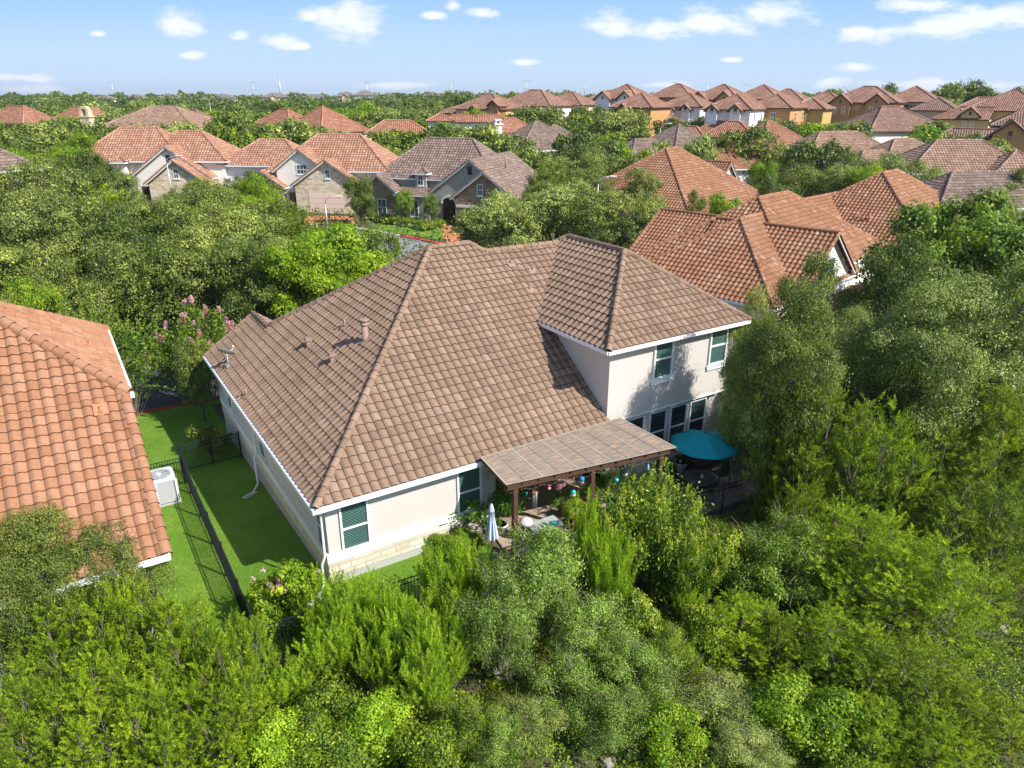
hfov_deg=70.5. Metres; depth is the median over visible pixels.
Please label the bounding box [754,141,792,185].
oak tree
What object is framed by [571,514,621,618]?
feathery bush
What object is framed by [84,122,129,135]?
oak tree
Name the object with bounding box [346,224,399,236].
kerb
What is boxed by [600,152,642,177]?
oak tree
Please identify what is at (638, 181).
oak tree
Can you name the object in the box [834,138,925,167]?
tiled house
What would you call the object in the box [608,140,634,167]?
broadleaf tree
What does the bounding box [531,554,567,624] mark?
feathery bush
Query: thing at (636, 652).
shrub
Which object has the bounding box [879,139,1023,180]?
tiled house
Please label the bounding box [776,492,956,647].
juniper tree
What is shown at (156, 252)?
oak tree
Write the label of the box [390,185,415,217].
evergreen tree
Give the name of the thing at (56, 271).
oak tree
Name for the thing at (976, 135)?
oak tree
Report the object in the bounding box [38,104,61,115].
oak tree
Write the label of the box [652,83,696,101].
tiled house
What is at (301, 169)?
window
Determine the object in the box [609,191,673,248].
oak tree
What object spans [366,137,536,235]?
stone gabled house
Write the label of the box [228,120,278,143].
oak tree
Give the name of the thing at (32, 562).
oak tree
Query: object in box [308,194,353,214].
garage door
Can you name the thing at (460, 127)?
oak tree
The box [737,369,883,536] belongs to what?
juniper tree
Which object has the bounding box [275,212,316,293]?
juniper tree
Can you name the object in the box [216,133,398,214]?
stone gabled house
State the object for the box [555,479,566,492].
flower basket
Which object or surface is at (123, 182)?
oak tree
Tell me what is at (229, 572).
picket fence
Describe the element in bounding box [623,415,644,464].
window
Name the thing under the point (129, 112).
oak tree
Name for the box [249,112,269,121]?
oak tree
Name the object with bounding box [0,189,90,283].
oak tree
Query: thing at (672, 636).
bush
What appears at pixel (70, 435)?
orange roof house
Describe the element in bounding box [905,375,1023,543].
juniper tree
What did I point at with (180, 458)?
picket fence
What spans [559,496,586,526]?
potted plant
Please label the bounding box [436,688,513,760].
bush
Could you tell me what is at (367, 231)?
broadleaf tree
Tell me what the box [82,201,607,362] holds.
thicket floor
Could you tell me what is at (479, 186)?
window
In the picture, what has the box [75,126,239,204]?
stone gabled house
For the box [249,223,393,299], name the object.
broadleaf tree
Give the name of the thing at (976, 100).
tiled house
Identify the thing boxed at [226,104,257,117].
oak tree
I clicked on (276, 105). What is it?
oak tree
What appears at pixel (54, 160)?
oak tree
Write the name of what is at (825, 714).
shrub
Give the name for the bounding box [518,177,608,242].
oak tree
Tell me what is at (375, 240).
oak tree
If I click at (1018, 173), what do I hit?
oak tree
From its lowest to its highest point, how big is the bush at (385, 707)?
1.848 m
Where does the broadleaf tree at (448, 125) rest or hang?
on the ground at (471, 685)
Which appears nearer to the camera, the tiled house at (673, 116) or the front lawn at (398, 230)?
the front lawn at (398, 230)
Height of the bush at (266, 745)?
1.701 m
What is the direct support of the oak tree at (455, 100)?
on the ground at (471, 685)
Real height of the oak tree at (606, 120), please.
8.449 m
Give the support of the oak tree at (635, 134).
on the ground at (471, 685)
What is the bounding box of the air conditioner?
[150,466,181,507]
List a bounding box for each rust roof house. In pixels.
[629,190,887,366]
[804,168,964,284]
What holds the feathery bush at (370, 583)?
on the ground at (471, 685)
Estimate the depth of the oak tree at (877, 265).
38.63 m
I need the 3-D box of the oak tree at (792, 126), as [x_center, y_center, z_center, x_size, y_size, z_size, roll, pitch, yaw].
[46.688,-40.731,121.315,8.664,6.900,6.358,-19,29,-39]
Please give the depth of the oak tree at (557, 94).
211.90 m
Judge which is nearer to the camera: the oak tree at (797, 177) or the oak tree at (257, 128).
the oak tree at (797, 177)
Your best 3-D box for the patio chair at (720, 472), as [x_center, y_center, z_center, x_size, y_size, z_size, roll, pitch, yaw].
[8.987,3.725,31.042,0.871,1.013,0.651,-10,24,-23]
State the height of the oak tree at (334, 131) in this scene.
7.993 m
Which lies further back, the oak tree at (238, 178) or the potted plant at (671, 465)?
the oak tree at (238, 178)
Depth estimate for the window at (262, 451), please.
30.69 m
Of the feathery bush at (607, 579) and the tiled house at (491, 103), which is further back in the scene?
the tiled house at (491, 103)
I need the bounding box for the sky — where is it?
[0,0,1023,95]
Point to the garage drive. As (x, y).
(338, 218)
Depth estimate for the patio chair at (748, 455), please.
31.65 m
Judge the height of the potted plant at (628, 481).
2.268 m
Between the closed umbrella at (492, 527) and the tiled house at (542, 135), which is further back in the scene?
the tiled house at (542, 135)
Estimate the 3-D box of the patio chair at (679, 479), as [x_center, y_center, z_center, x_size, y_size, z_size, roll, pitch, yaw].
[6.851,3.945,30.491,0.870,1.013,0.651,-12,25,-28]
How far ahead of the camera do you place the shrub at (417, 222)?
75.41 m
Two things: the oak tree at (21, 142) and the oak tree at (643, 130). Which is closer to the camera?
the oak tree at (21, 142)
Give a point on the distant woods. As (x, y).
(254, 104)
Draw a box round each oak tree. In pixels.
[0,121,44,153]
[0,132,68,157]
[0,154,71,276]
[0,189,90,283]
[0,193,51,293]
[0,235,87,310]
[0,497,140,639]
[0,502,97,649]
[0,546,81,690]
[16,256,126,328]
[22,116,72,126]
[23,120,75,146]
[24,153,88,193]
[29,163,122,272]
[30,118,80,130]
[33,186,137,305]
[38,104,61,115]
[38,154,84,193]
[43,147,109,204]
[49,233,177,352]
[50,105,80,115]
[53,118,111,142]
[71,130,103,157]
[73,110,125,125]
[75,149,122,189]
[76,198,186,321]
[80,172,153,205]
[80,533,181,659]
[82,101,120,111]
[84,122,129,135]
[97,106,117,113]
[106,227,211,334]
[109,120,175,129]
[118,108,140,116]
[120,192,181,241]
[128,100,158,108]
[135,196,221,296]
[151,184,233,225]
[155,219,264,329]
[160,183,196,204]
[161,118,211,133]
[166,102,194,108]
[169,332,218,421]
[182,175,250,218]
[187,185,279,233]
[187,196,270,293]
[200,232,297,326]
[202,108,259,142]
[218,210,294,316]
[219,169,285,197]
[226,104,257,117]
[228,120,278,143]
[233,197,308,242]
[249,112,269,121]
[257,108,270,113]
[258,120,298,138]
[266,101,298,113]
[268,115,311,144]
[281,125,330,144]
[284,106,309,115]
[301,125,349,142]
[342,172,379,227]
[350,111,398,128]
[350,229,400,279]
[357,129,411,150]
[361,128,400,143]
[371,106,409,121]
[376,140,391,150]
[388,145,408,156]
[398,108,431,111]
[398,108,433,120]
[400,131,422,151]
[410,99,444,110]
[417,121,468,139]
[421,107,444,121]
[433,129,483,139]
[445,94,472,108]
[446,91,474,99]
[447,124,472,135]
[453,188,553,247]
[453,211,508,245]
[462,122,500,141]
[471,129,539,157]
[483,132,515,152]
[503,105,539,123]
[507,144,549,167]
[517,180,555,210]
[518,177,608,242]
[522,103,564,123]
[524,151,565,170]
[534,154,588,190]
[545,115,577,127]
[546,119,589,134]
[549,89,569,95]
[549,127,603,167]
[550,183,644,246]
[563,136,622,180]
[565,144,618,184]
[567,103,612,135]
[576,163,630,211]
[589,108,642,137]
[592,128,642,144]
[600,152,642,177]
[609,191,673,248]
[612,107,654,141]
[621,165,665,202]
[650,117,697,134]
[650,139,672,151]
[680,131,720,159]
[685,188,708,212]
[716,123,779,178]
[718,241,852,508]
[719,278,788,449]
[749,172,803,197]
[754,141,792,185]
[755,118,785,125]
[762,162,825,196]
[781,120,808,135]
[783,135,855,190]
[797,163,852,196]
[811,298,893,459]
[819,172,862,193]
[820,119,877,138]
[820,150,880,182]
[824,88,854,94]
[827,267,997,500]
[829,228,930,327]
[851,242,963,340]
[858,250,1023,489]
[861,150,910,177]
[882,82,898,94]
[903,158,946,181]
[906,119,955,139]
[930,82,967,103]
[941,130,987,141]
[953,79,986,103]
[970,85,1001,99]
[987,135,1017,152]
[1001,165,1023,191]
[1004,203,1023,227]
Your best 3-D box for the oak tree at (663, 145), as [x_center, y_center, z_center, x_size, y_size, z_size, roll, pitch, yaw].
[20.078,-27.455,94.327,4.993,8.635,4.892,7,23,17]
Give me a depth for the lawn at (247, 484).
28.35 m
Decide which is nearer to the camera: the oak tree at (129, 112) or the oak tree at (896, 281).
the oak tree at (896, 281)
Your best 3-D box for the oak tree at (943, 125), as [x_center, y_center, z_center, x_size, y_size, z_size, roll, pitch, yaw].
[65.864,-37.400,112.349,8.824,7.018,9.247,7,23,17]
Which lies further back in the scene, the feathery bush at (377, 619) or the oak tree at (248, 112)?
the oak tree at (248, 112)
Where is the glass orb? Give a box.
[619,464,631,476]
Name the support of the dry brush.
on the ground at (471, 685)
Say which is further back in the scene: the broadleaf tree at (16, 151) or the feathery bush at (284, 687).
the broadleaf tree at (16, 151)
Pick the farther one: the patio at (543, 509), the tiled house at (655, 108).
the tiled house at (655, 108)
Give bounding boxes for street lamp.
[166,155,181,187]
[325,196,341,226]
[597,175,616,191]
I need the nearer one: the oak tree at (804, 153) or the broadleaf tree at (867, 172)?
the broadleaf tree at (867, 172)
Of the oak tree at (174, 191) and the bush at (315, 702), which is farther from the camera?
the oak tree at (174, 191)
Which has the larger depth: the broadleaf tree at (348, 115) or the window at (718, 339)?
the broadleaf tree at (348, 115)
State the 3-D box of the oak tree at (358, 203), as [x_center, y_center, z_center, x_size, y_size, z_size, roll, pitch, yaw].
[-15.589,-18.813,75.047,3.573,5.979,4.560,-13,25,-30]
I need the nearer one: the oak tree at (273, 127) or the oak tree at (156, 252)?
the oak tree at (156, 252)
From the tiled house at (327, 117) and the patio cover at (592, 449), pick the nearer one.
the patio cover at (592, 449)
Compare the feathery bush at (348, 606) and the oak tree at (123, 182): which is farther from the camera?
the oak tree at (123, 182)
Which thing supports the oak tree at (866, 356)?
on the ground at (471, 685)
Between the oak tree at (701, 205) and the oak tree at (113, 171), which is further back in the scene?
the oak tree at (113, 171)
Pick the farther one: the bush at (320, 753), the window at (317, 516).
the window at (317, 516)
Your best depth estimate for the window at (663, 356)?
29.89 m
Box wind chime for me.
[532,490,537,511]
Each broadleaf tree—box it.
[2,273,71,316]
[4,146,42,160]
[34,130,99,166]
[44,115,96,121]
[233,172,285,208]
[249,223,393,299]
[259,233,351,317]
[317,220,382,275]
[329,107,353,112]
[345,111,366,117]
[352,101,380,114]
[426,122,454,134]
[462,106,489,116]
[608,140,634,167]
[691,115,704,126]
[707,189,741,213]
[746,158,780,192]
[796,120,847,136]
[840,157,884,188]
[850,183,1023,314]
[902,124,950,142]
[950,213,1023,326]
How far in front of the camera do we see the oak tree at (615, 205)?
64.08 m
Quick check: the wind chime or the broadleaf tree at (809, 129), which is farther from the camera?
the broadleaf tree at (809, 129)
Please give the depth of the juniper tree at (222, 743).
17.45 m
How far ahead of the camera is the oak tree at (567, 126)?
127.04 m
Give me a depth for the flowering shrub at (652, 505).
23.34 m
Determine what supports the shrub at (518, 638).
on the ground at (471, 685)
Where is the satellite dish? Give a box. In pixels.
[217,345,235,367]
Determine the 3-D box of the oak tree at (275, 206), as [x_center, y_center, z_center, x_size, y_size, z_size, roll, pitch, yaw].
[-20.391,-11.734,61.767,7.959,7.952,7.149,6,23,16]
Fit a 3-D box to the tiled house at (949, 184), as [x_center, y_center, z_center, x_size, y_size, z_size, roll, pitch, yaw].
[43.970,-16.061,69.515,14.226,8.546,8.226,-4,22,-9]
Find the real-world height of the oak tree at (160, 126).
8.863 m
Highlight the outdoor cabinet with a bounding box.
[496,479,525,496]
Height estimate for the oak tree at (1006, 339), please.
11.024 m
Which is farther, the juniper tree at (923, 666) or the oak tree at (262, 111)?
the oak tree at (262, 111)
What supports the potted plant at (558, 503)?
on the patio at (543, 509)
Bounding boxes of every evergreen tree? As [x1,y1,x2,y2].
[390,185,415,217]
[422,191,438,220]
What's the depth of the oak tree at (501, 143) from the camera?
93.89 m
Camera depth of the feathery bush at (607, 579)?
21.73 m
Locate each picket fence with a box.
[149,455,186,483]
[177,446,263,662]
[178,431,242,469]
[261,474,759,659]
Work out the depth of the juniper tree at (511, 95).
188.10 m
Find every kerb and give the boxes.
[138,395,220,414]
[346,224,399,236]
[400,235,440,243]
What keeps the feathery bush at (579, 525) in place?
on the ground at (471, 685)
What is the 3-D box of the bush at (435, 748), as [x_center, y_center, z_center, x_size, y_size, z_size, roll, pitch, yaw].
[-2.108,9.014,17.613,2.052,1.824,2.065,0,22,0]
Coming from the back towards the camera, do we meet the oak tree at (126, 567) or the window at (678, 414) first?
the window at (678, 414)
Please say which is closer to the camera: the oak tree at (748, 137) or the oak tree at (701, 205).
the oak tree at (701, 205)
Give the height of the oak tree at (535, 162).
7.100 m
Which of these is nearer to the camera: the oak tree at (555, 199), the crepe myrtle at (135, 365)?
the crepe myrtle at (135, 365)
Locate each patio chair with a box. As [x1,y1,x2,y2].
[663,467,686,487]
[691,481,718,500]
[710,458,734,486]
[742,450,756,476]
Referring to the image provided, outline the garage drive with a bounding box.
[300,216,355,225]
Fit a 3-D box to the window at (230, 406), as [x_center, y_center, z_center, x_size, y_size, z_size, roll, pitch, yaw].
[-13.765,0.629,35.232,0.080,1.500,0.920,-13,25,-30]
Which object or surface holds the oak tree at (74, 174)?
on the ground at (471, 685)
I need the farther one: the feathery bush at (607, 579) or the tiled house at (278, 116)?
the tiled house at (278, 116)
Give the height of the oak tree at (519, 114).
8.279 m
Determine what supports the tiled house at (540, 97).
on the ground at (471, 685)
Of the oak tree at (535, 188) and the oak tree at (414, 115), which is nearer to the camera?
the oak tree at (535, 188)
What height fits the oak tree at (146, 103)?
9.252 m
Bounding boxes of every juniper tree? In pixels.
[0,588,118,738]
[0,660,86,767]
[25,644,159,767]
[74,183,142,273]
[74,570,201,718]
[108,660,220,767]
[122,584,228,739]
[166,677,276,767]
[181,606,289,738]
[204,108,230,116]
[204,120,237,144]
[223,129,258,148]
[268,194,306,235]
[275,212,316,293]
[329,107,344,113]
[381,236,411,259]
[383,127,440,151]
[402,119,427,127]
[503,91,519,98]
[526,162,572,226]
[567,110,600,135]
[584,129,629,147]
[620,147,656,168]
[676,586,787,688]
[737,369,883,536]
[738,379,826,523]
[760,479,829,579]
[763,593,923,721]
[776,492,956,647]
[785,391,946,555]
[814,523,1023,687]
[828,616,1007,767]
[859,409,1023,556]
[902,671,1023,767]
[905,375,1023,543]
[906,474,1023,626]
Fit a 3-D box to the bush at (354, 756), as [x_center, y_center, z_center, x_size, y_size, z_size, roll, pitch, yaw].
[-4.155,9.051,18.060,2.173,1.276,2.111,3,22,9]
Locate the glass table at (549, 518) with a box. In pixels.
[527,515,563,547]
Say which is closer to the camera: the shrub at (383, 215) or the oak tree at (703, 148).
the shrub at (383, 215)
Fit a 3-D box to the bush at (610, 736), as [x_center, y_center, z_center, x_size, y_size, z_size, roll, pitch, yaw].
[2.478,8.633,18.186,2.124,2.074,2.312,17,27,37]
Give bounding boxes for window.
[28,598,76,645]
[172,169,179,179]
[226,392,233,412]
[257,437,266,462]
[296,165,306,174]
[315,513,326,550]
[324,169,330,179]
[338,500,370,550]
[377,199,386,213]
[410,200,418,217]
[417,175,423,186]
[456,466,481,512]
[476,184,482,196]
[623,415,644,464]
[648,408,667,440]
[650,341,674,385]
[667,402,687,443]
[687,397,706,429]
[706,329,728,370]
[770,112,775,120]
[823,256,835,280]
[903,104,916,109]
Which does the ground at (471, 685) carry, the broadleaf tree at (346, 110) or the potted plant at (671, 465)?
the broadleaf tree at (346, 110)
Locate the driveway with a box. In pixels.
[443,233,472,241]
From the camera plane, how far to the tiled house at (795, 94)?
176.14 m
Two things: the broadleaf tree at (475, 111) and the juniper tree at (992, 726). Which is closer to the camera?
the juniper tree at (992, 726)
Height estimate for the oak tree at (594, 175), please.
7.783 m
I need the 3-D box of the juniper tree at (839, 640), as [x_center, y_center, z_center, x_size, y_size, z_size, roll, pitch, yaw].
[9.061,7.490,20.044,4.085,2.586,3.997,-12,25,-28]
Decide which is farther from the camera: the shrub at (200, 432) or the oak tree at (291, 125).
the oak tree at (291, 125)
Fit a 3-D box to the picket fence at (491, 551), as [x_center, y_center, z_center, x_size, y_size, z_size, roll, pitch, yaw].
[1.682,5.822,25.552,20.215,1.520,0.388,-11,24,-25]
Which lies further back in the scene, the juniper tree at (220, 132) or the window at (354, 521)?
the juniper tree at (220, 132)
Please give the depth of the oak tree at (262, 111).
191.28 m
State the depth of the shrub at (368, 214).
79.46 m
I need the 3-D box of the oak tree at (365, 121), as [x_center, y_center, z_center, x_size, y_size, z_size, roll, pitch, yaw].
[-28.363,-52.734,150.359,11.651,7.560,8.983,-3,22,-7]
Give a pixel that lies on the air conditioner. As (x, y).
(165, 482)
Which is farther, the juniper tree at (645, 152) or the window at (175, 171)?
the juniper tree at (645, 152)
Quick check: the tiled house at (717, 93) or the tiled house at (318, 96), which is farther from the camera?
the tiled house at (318, 96)
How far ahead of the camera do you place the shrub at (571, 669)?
18.64 m
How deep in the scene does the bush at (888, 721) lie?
17.66 m
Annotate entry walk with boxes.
[442,224,451,233]
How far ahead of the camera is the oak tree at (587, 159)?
82.03 m
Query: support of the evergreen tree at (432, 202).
on the ground at (471, 685)
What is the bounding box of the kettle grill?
[519,517,533,535]
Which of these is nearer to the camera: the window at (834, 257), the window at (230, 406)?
the window at (230, 406)
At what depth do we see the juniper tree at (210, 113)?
152.96 m
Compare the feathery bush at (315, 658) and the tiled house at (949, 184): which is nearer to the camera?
the feathery bush at (315, 658)
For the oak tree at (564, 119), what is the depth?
138.37 m
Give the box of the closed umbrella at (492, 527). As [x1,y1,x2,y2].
[485,502,497,560]
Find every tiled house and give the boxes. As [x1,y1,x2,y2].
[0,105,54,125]
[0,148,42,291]
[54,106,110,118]
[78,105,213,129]
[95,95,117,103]
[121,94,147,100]
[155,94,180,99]
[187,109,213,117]
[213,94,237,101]
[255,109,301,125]
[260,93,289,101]
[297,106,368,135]
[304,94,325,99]
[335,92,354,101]
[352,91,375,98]
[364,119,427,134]
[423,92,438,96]
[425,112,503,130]
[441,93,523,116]
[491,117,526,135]
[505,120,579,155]
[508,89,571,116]
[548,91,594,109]
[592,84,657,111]
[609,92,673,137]
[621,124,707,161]
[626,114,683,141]
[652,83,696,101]
[666,92,711,121]
[685,120,750,141]
[695,84,755,102]
[701,139,832,185]
[702,93,767,126]
[740,120,803,147]
[744,84,781,100]
[759,93,808,129]
[780,88,808,100]
[788,130,880,161]
[800,97,835,137]
[801,91,837,104]
[827,86,907,122]
[829,105,933,142]
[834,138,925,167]
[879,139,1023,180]
[895,85,937,109]
[909,97,959,120]
[923,170,1023,215]
[931,89,1023,127]
[935,108,1023,152]
[958,97,990,105]
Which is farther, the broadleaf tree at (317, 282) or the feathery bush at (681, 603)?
the broadleaf tree at (317, 282)
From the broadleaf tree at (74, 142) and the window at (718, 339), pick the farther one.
the broadleaf tree at (74, 142)
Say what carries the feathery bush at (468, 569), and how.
on the ground at (471, 685)
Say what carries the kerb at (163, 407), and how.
on the ground at (471, 685)
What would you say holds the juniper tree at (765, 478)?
on the ground at (471, 685)
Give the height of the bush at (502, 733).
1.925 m
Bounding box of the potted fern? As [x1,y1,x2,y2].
[451,478,531,533]
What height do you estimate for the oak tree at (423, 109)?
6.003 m
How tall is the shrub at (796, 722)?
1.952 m
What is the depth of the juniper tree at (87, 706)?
17.19 m
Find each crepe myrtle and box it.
[37,281,136,355]
[96,282,175,417]
[143,294,241,404]
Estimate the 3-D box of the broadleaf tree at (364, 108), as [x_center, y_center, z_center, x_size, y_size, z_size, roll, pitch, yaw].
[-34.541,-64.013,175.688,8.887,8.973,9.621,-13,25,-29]
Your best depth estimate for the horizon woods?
599.35 m
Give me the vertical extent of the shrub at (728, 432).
8.800 m
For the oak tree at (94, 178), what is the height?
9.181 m
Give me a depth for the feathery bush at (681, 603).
22.51 m
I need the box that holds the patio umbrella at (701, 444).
[671,429,737,486]
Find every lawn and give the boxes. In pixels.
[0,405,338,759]
[337,542,514,608]
[372,225,452,239]
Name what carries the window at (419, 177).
in the stone gabled house at (453, 174)
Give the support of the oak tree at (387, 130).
on the ground at (471, 685)
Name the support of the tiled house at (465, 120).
on the ground at (471, 685)
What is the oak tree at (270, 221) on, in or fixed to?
on the ground at (471, 685)
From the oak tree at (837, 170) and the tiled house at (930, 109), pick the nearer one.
the oak tree at (837, 170)
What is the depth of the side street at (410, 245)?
71.47 m
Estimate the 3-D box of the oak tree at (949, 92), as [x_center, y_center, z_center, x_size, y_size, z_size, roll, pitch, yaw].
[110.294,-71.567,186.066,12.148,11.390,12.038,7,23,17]
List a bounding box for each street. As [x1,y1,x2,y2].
[125,362,221,410]
[357,230,430,257]
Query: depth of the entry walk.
76.15 m
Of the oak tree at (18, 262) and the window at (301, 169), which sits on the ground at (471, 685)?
the oak tree at (18, 262)
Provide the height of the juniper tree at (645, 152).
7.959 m
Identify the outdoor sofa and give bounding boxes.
[680,454,728,470]
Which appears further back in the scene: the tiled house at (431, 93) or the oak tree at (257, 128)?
the tiled house at (431, 93)
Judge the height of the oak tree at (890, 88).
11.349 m
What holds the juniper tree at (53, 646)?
on the ground at (471, 685)
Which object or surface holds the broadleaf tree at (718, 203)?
on the ground at (471, 685)
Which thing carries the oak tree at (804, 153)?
on the ground at (471, 685)
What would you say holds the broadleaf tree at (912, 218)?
on the ground at (471, 685)
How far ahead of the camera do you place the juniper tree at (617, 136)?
110.09 m
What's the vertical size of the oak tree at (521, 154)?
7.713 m
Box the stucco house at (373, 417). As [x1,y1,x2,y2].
[203,234,751,606]
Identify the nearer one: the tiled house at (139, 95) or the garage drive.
the garage drive
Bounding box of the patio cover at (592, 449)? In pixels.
[480,417,677,553]
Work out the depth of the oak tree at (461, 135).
104.60 m
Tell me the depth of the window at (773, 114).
131.77 m
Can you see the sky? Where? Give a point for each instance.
(142, 47)
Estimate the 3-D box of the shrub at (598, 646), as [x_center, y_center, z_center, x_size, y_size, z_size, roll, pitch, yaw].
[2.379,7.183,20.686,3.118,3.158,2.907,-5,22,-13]
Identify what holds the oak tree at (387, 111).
on the ground at (471, 685)
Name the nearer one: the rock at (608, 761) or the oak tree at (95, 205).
the rock at (608, 761)
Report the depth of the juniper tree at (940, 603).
20.78 m
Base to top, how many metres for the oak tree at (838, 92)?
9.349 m
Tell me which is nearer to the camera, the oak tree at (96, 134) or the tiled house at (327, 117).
the oak tree at (96, 134)
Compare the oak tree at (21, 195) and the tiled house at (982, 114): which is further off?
the tiled house at (982, 114)
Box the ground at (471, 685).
[1,105,1023,767]
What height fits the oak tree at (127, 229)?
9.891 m
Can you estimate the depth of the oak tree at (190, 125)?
101.86 m
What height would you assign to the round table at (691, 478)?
0.694 m
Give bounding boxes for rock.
[600,756,615,767]
[997,625,1007,632]
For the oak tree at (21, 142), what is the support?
on the ground at (471, 685)
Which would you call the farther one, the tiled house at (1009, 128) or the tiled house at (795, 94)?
the tiled house at (795, 94)
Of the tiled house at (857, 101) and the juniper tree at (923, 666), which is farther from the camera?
the tiled house at (857, 101)
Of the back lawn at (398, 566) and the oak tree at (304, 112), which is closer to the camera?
the back lawn at (398, 566)
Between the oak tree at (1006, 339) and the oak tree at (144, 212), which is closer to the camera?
the oak tree at (1006, 339)
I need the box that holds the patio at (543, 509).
[496,454,764,562]
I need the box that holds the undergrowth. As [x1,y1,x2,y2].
[16,499,1023,767]
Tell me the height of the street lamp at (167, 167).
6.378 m
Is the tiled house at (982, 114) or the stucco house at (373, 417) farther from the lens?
the tiled house at (982, 114)
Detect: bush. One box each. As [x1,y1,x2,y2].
[221,703,324,767]
[245,557,322,638]
[257,645,312,711]
[276,709,337,766]
[290,677,363,762]
[291,607,354,683]
[293,561,366,642]
[307,717,381,767]
[316,571,387,668]
[322,682,415,767]
[340,564,400,653]
[349,617,399,694]
[352,568,419,664]
[369,586,449,677]
[386,716,465,767]
[388,629,464,716]
[405,592,480,691]
[412,535,467,624]
[436,574,489,661]
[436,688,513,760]
[449,528,502,609]
[465,699,540,767]
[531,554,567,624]
[567,485,602,599]
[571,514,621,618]
[574,681,656,766]
[586,523,641,630]
[616,588,668,642]
[629,696,713,767]
[638,617,705,690]
[670,585,703,627]
[678,602,735,663]
[704,527,762,611]
[718,559,793,634]
[733,609,811,685]
[835,680,929,767]
[880,693,986,767]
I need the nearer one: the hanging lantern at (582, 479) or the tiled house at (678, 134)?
the hanging lantern at (582, 479)
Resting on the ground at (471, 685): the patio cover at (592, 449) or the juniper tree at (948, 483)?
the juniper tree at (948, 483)
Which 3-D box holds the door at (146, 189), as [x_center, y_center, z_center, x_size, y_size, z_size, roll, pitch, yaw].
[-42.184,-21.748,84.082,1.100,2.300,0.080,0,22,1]
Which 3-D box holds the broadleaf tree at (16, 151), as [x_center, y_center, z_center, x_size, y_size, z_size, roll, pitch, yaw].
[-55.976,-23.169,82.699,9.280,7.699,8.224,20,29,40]
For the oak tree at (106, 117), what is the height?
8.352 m
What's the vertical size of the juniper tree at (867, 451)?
6.256 m
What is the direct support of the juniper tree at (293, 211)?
on the ground at (471, 685)
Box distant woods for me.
[0,89,900,114]
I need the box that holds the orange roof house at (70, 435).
[0,301,172,698]
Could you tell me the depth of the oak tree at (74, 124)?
101.85 m
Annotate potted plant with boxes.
[539,480,583,512]
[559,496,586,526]
[572,468,623,503]
[595,462,649,496]
[652,456,676,476]
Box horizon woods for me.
[0,89,821,97]
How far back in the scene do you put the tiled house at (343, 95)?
396.21 m
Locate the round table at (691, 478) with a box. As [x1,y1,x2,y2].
[682,469,715,496]
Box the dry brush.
[73,503,1023,767]
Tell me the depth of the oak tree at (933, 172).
74.62 m
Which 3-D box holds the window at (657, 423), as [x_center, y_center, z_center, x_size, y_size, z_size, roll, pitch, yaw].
[6.275,2.107,31.389,1.120,2.080,0.080,-13,25,-30]
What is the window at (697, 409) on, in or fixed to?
in the stucco house at (373, 417)
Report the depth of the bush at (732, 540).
23.11 m
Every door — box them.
[142,186,151,203]
[289,192,296,206]
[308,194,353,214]
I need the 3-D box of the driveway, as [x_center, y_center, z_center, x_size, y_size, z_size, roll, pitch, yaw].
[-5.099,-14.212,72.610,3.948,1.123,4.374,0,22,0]
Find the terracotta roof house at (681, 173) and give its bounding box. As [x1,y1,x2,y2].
[575,146,761,242]
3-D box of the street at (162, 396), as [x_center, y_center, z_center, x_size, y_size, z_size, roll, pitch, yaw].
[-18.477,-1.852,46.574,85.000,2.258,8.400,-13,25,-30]
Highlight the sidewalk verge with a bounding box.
[136,398,220,419]
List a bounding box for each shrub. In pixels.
[184,422,233,453]
[365,211,379,220]
[376,213,390,221]
[387,214,401,224]
[400,216,413,226]
[413,218,426,228]
[419,220,436,230]
[433,218,445,227]
[446,565,549,682]
[474,517,603,647]
[494,687,577,765]
[521,638,626,747]
[542,586,644,686]
[571,486,654,591]
[598,624,693,719]
[602,457,713,601]
[655,508,734,607]
[663,663,770,751]
[709,711,796,767]
[711,315,772,487]
[723,668,831,766]
[731,499,843,610]
[794,681,899,767]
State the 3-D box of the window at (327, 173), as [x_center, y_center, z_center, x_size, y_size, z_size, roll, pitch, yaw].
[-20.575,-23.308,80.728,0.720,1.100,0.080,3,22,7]
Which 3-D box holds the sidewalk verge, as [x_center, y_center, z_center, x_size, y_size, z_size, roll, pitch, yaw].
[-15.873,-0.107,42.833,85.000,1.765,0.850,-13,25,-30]
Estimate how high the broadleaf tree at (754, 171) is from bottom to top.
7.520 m
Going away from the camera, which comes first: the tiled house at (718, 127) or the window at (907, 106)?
the tiled house at (718, 127)
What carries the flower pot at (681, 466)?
on the patio at (543, 509)
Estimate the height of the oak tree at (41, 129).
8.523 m
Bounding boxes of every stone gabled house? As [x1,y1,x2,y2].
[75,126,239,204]
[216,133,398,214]
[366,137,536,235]
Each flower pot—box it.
[496,520,507,535]
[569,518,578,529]
[674,459,687,471]
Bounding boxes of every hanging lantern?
[571,488,575,496]
[579,476,584,483]
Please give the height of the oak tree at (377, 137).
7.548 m
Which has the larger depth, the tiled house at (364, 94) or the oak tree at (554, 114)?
the tiled house at (364, 94)
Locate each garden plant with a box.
[426,531,470,559]
[451,525,484,549]

